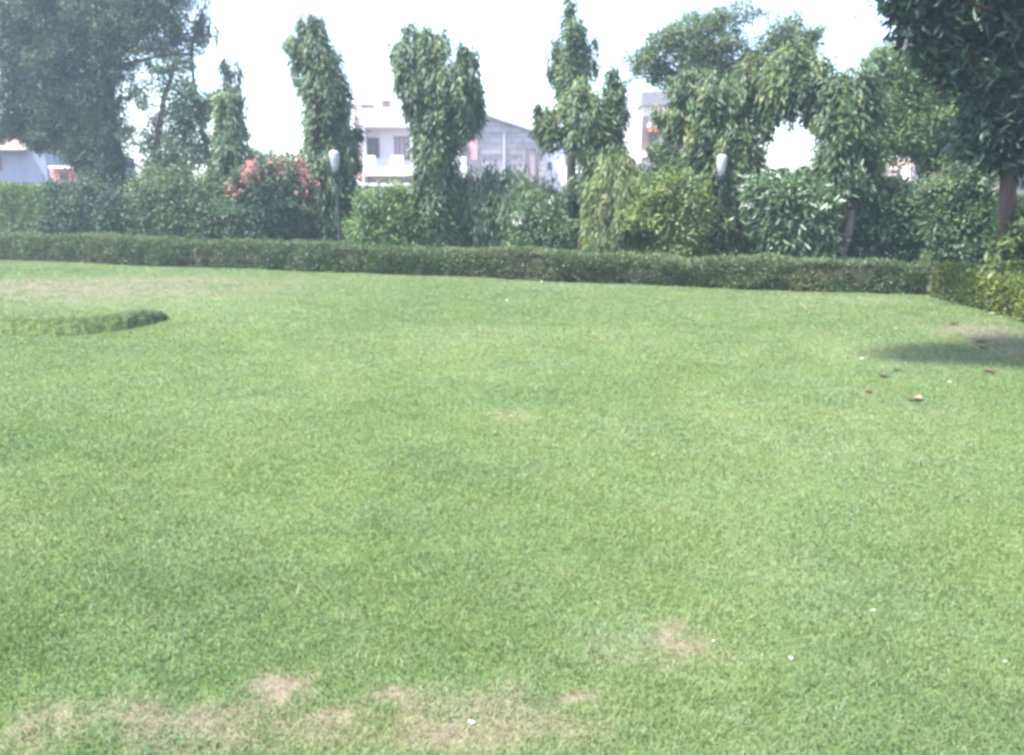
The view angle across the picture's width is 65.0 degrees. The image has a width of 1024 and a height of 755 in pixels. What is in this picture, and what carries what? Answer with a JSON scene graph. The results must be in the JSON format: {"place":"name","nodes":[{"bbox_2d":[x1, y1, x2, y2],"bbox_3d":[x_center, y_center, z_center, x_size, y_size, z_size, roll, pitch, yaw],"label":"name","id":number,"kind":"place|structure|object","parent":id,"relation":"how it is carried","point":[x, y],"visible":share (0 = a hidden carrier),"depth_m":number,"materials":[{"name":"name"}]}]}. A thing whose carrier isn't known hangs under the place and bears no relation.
{"place":"outdoors","nodes":[
{"label":"outdoors","id":0,"kind":"place"},
{"bbox_2d":[0,133,135,184],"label":"tiled house","id":1,"kind":"structure","parent":0,"point":[17,165],"depth_m":32.92,"materials":[{"name":"ceramic"}]},
{"bbox_2d":[248,143,300,163],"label":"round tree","id":2,"kind":"object","parent":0,"point":[259,154],"visible":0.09,"depth_m":38.17,"materials":[{"name":"green plant"}]},
{"bbox_2d":[1,0,909,186],"label":"sky","id":3,"kind":"structure","parent":0,"point":[512,35],"materials":[{"name":"white"}]},
{"bbox_2d":[453,114,545,190],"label":"grey house","id":4,"kind":"structure","parent":0,"point":[504,142],"depth_m":44.78,"materials":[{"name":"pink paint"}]},
{"bbox_2d":[462,146,469,153],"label":"window","id":5,"kind":"structure","parent":4,"relation":"in","point":[467,148],"depth_m":44.65,"materials":[{"name":"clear glass"}]},
{"bbox_2d":[527,149,535,182],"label":"door","id":6,"kind":"structure","parent":4,"relation":"in","point":[531,159],"depth_m":44.90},
{"bbox_2d":[0,259,1023,754],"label":"lawn","id":7,"kind":"structure","parent":0,"point":[412,735],"depth_m":3.88,"materials":[{"name":"plant"}]},
{"bbox_2d":[0,308,170,336],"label":"grass mound","id":8,"kind":"object","parent":7,"relation":"on","point":[41,325],"depth_m":8.80,"materials":[{"name":"plant"}]},
{"bbox_2d":[0,229,931,294],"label":"clipped hedge","id":9,"kind":"object","parent":7,"relation":"on","point":[780,272],"visible":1,"depth_m":14.35,"materials":[{"name":"green plant"}]},
{"bbox_2d":[913,394,922,399],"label":"fallen leaf","id":10,"kind":"object","parent":7,"relation":"on","point":[918,397],"visible":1,"depth_m":6.00,"materials":[{"name":"beige plant"}]},
{"bbox_2d":[928,258,1023,322],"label":"clipped hedge","id":11,"kind":"object","parent":7,"relation":"on","point":[1002,294],"visible":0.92,"depth_m":10.58,"materials":[{"name":"green plant"}]},
{"bbox_2d":[545,146,566,190],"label":"white block","id":12,"kind":"structure","parent":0,"point":[558,167],"depth_m":50.34,"materials":[{"name":"paint"}]},
{"bbox_2d":[548,162,551,169],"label":"window","id":13,"kind":"structure","parent":12,"relation":"in","point":[549,163],"depth_m":50.25,"materials":[{"name":"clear glass"}]},
{"bbox_2d":[182,265,932,291],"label":"ground","id":14,"kind":"structure","parent":0,"point":[928,280],"depth_m":14.73,"materials":[{"name":"soil"}]},
{"bbox_2d":[0,180,62,232],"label":"clipped hedge","id":15,"kind":"object","parent":14,"relation":"on","point":[15,215],"visible":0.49,"depth_m":21.94,"materials":[{"name":"green plant"}]},
{"bbox_2d":[48,166,84,188],"bbox_3d":[-16.154,-6.768,30.715,1.132,2.471,3.500,0,13,0],"label":"pink hut","id":16,"kind":"object","parent":14,"relation":"on","point":[59,170],"visible":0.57,"depth_m":29.07,"materials":[{"name":"paint"}]},
{"bbox_2d":[59,172,67,179],"bbox_3d":[-16.225,-7.293,29.064,0.248,0.276,0.080,0,13,0],"label":"window","id":17,"kind":"structure","parent":16,"relation":"in","point":[64,174],"depth_m":29.03,"materials":[{"name":"glass"}]},
{"bbox_2d":[20,169,146,233],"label":"shrub","id":18,"kind":"object","parent":14,"relation":"on","point":[88,207],"visible":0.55,"depth_m":19.71,"materials":[{"name":"green plant"}]},
{"bbox_2d":[0,0,211,206],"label":"shade tree","id":19,"kind":"object","parent":14,"relation":"on","point":[76,122],"visible":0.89,"depth_m":20.85,"materials":[{"name":"green plant"}]},
{"bbox_2d":[122,51,220,177],"bbox_3d":[-8.266,-5.497,20.013,3.334,4.942,1.629,7,15,27],"label":"garden tree","id":20,"kind":"object","parent":14,"relation":"on","point":[180,112],"visible":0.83,"depth_m":19.57,"materials":[{"name":"green plant"}]},
{"bbox_2d":[114,153,240,239],"bbox_3d":[-7.638,-4.008,18.950,3.844,2.518,1.842,6,14,24],"label":"shrub","id":21,"kind":"object","parent":14,"relation":"on","point":[176,202],"visible":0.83,"depth_m":18.68,"materials":[{"name":"green plant"}]},
{"bbox_2d":[188,0,252,168],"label":"eucalyptus tree","id":22,"kind":"object","parent":14,"relation":"on","point":[205,43],"visible":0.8,"depth_m":20.78,"materials":[{"name":"green plant"}]},
{"bbox_2d":[204,81,258,198],"bbox_3d":[-6.557,-4.814,18.877,1.316,4.101,1.287,0,13,0],"label":"mast tree","id":23,"kind":"object","parent":14,"relation":"on","point":[231,134],"visible":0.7,"depth_m":18.44,"materials":[{"name":"green plant"}]},
{"bbox_2d":[206,145,325,240],"bbox_3d":[-5.436,-3.833,17.904,2.840,2.616,1.857,0,13,0],"label":"bougainvillea","id":24,"kind":"object","parent":14,"relation":"on","point":[274,184],"visible":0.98,"depth_m":17.64,"materials":[{"name":"green plant"}]},
{"bbox_2d":[277,8,370,240],"bbox_3d":[-4.068,-5.136,17.431,2.000,5.403,1.544,0,13,0],"label":"mast tree","id":25,"kind":"object","parent":14,"relation":"on","point":[315,61],"visible":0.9,"depth_m":17.10,"materials":[{"name":"green plant"}]},
{"bbox_2d":[329,147,341,240],"bbox_3d":[-3.732,-3.647,17.208,0.230,2.466,0.226,-1,13,0],"label":"lamp post","id":26,"kind":"object","parent":14,"relation":"on","point":[334,159],"visible":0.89,"depth_m":16.98,"materials":[{"name":"white metal"}]},
{"bbox_2d":[285,182,430,246],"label":"creeper","id":27,"kind":"object","parent":14,"relation":"on","point":[309,228],"visible":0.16,"depth_m":19.92,"materials":[{"name":"green plant"}]},
{"bbox_2d":[337,166,435,246],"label":"shrub","id":28,"kind":"object","parent":14,"relation":"on","point":[385,218],"visible":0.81,"depth_m":16.61,"materials":[{"name":"green plant"}]},
{"bbox_2d":[351,97,465,190],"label":"white house","id":29,"kind":"structure","parent":14,"relation":"on","point":[386,139],"depth_m":46.68,"materials":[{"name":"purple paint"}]},
{"bbox_2d":[367,138,379,157],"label":"window","id":30,"kind":"structure","parent":29,"relation":"in","point":[373,144],"depth_m":47.69,"materials":[{"name":"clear glass"}]},
{"bbox_2d":[394,137,409,159],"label":"window","id":31,"kind":"structure","parent":29,"relation":"in","point":[400,147],"depth_m":47.68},
{"bbox_2d":[381,18,490,246],"bbox_3d":[-1.497,-4.775,16.634,2.374,5.050,1.394,4,14,17],"label":"mast tree","id":32,"kind":"object","parent":14,"relation":"on","point":[442,107],"visible":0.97,"depth_m":16.21,"materials":[{"name":"green plant"}]},
{"bbox_2d":[441,155,564,247],"bbox_3d":[-0.341,-3.435,17.053,3.109,2.484,1.339,4,14,19],"label":"bush","id":33,"kind":"object","parent":14,"relation":"on","point":[487,202],"visible":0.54,"depth_m":16.74,"materials":[{"name":"green plant"}]},
{"bbox_2d":[499,179,582,249],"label":"flowering shrub","id":34,"kind":"object","parent":14,"relation":"on","point":[536,226],"visible":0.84,"depth_m":15.42,"materials":[{"name":"green plant"}]},
{"bbox_2d":[540,0,604,249],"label":"mast tree","id":35,"kind":"object","parent":14,"relation":"on","point":[570,59],"visible":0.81,"depth_m":16.45,"materials":[{"name":"green plant"}]},
{"bbox_2d":[527,74,623,250],"bbox_3d":[1.218,-4.008,15.968,2.031,3.847,1.212,4,14,16],"label":"pruned tree","id":36,"kind":"object","parent":14,"relation":"on","point":[582,133],"visible":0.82,"depth_m":15.64,"materials":[{"name":"green plant"}]},
{"bbox_2d":[574,140,659,253],"bbox_3d":[2.030,-3.172,15.268,1.700,2.655,1.197,0,13,0],"label":"weeping shrub","id":37,"kind":"object","parent":14,"relation":"on","point":[615,181],"visible":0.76,"depth_m":15.09,"materials":[{"name":"green plant"}]},
{"bbox_2d":[598,59,635,156],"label":"mast tree","id":38,"kind":"object","parent":14,"relation":"on","point":[615,89],"visible":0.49,"depth_m":15.65,"materials":[{"name":"green plant"}]},
{"bbox_2d":[248,190,1023,263],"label":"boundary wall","id":39,"kind":"structure","parent":14,"relation":"on","point":[1020,191],"depth_m":18.36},
{"bbox_2d":[555,151,767,258],"bbox_3d":[3.117,-3.576,17.206,5.575,2.484,1.681,4,14,18],"label":"creeper","id":40,"kind":"object","parent":14,"relation":"on","point":[748,251],"visible":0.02,"depth_m":17.17,"materials":[{"name":"green plant"}]},
{"bbox_2d":[638,134,695,184],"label":"shrub","id":41,"kind":"object","parent":14,"relation":"on","point":[656,152],"visible":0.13,"depth_m":16.18,"materials":[{"name":"green plant"}]},
{"bbox_2d":[618,157,727,259],"bbox_3d":[2.922,-2.854,14.563,1.964,2.225,1.511,0,13,0],"label":"shrub","id":42,"kind":"object","parent":14,"relation":"on","point":[668,201],"visible":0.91,"depth_m":14.28,"materials":[{"name":"green plant"}]},
{"bbox_2d":[715,151,727,254],"bbox_3d":[3.747,-2.932,14.556,0.230,2.264,0.226,0,13,0],"label":"lamp post","id":43,"kind":"object","parent":14,"relation":"on","point":[720,177],"visible":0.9,"depth_m":14.35,"materials":[{"name":"white metal"}]},
{"bbox_2d":[611,0,835,93],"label":"feathery tree","id":44,"kind":"object","parent":14,"relation":"on","point":[683,41],"visible":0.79,"depth_m":17.17,"materials":[{"name":"green plant"}]},
{"bbox_2d":[644,25,840,255],"bbox_3d":[4.084,-4.023,14.741,3.354,4.456,1.434,5,14,20],"label":"pruned tree","id":45,"kind":"object","parent":14,"relation":"on","point":[706,121],"visible":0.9,"depth_m":14.44,"materials":[{"name":"green plant"}]},
{"bbox_2d":[726,161,852,258],"bbox_3d":[4.850,-2.683,14.086,2.037,2.119,1.579,0,13,0],"label":"frangipani","id":46,"kind":"object","parent":14,"relation":"on","point":[796,216],"visible":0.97,"depth_m":13.72,"materials":[{"name":"green plant"}]},
{"bbox_2d":[797,54,899,258],"bbox_3d":[5.826,-3.560,14.003,1.580,3.852,1.301,0,13,0],"label":"mast tree","id":47,"kind":"object","parent":14,"relation":"on","point":[844,123],"visible":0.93,"depth_m":13.69,"materials":[{"name":"green plant"}]},
{"bbox_2d":[828,165,934,262],"bbox_3d":[6.333,-2.695,14.245,2.642,2.071,1.208,6,14,23],"label":"shrub","id":48,"kind":"object","parent":14,"relation":"on","point":[890,233],"visible":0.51,"depth_m":13.91,"materials":[{"name":"green plant"}]},
{"bbox_2d":[849,29,978,181],"bbox_3d":[7.922,-4.359,15.646,2.903,4.658,1.568,3,13,11],"label":"broadleaf tree","id":49,"kind":"object","parent":14,"relation":"on","point":[920,120],"visible":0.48,"depth_m":15.32,"materials":[{"name":"green plant"}]},
{"bbox_2d":[884,160,943,183],"bbox_3d":[15.302,-7.348,32.480,4.785,2.806,8.400,0,13,0],"label":"bungalow","id":50,"kind":"object","parent":14,"relation":"on","point":[906,168],"visible":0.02,"depth_m":28.82,"materials":[{"name":"beige paint"}]},
{"bbox_2d":[833,165,1023,271],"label":"creeper","id":51,"kind":"object","parent":14,"relation":"on","point":[997,189],"visible":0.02,"depth_m":15.51,"materials":[{"name":"green plant"}]},
{"bbox_2d":[851,0,1023,274],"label":"mango tree","id":52,"kind":"object","parent":14,"relation":"on","point":[977,46],"visible":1,"depth_m":9.85,"materials":[{"name":"green plant"}]},
{"bbox_2d":[897,159,999,272],"bbox_3d":[7.270,-2.530,12.995,1.783,2.314,1.497,0,13,0],"label":"shrub","id":53,"kind":"object","parent":14,"relation":"on","point":[953,209],"visible":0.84,"depth_m":12.86,"materials":[{"name":"green plant"}]},
{"bbox_2d":[965,197,1023,287],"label":"shrub","id":54,"kind":"object","parent":14,"relation":"on","point":[1014,263],"visible":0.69,"depth_m":10.38,"materials":[{"name":"green plant"}]},
{"bbox_2d":[623,91,685,170],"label":"house","id":55,"kind":"structure","parent":0,"point":[640,128],"depth_m":38.85,"materials":[{"name":"white paint"}]},
{"bbox_2d":[649,132,658,148],"bbox_3d":[6.873,-11.456,38.879,0.430,0.892,0.080,0,13,0],"label":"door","id":56,"kind":"structure","parent":55,"relation":"in","point":[654,134],"depth_m":38.83,"materials":[{"name":"glass"}]},
{"bbox_2d":[763,166,808,178],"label":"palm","id":57,"kind":"object","parent":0,"point":[778,169],"visible":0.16,"depth_m":15.08,"materials":[{"name":"green plant"}]},
{"bbox_2d":[888,163,1023,189],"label":"pink house","id":58,"kind":"structure","parent":0,"point":[1020,182],"depth_m":23.94,"materials":[{"name":"paint"}]},
{"bbox_2d":[1018,175,1023,188],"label":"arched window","id":59,"kind":"structure","parent":58,"relation":"in","point":[1019,179],"depth_m":23.28,"materials":[{"name":"glass"}]}
]}

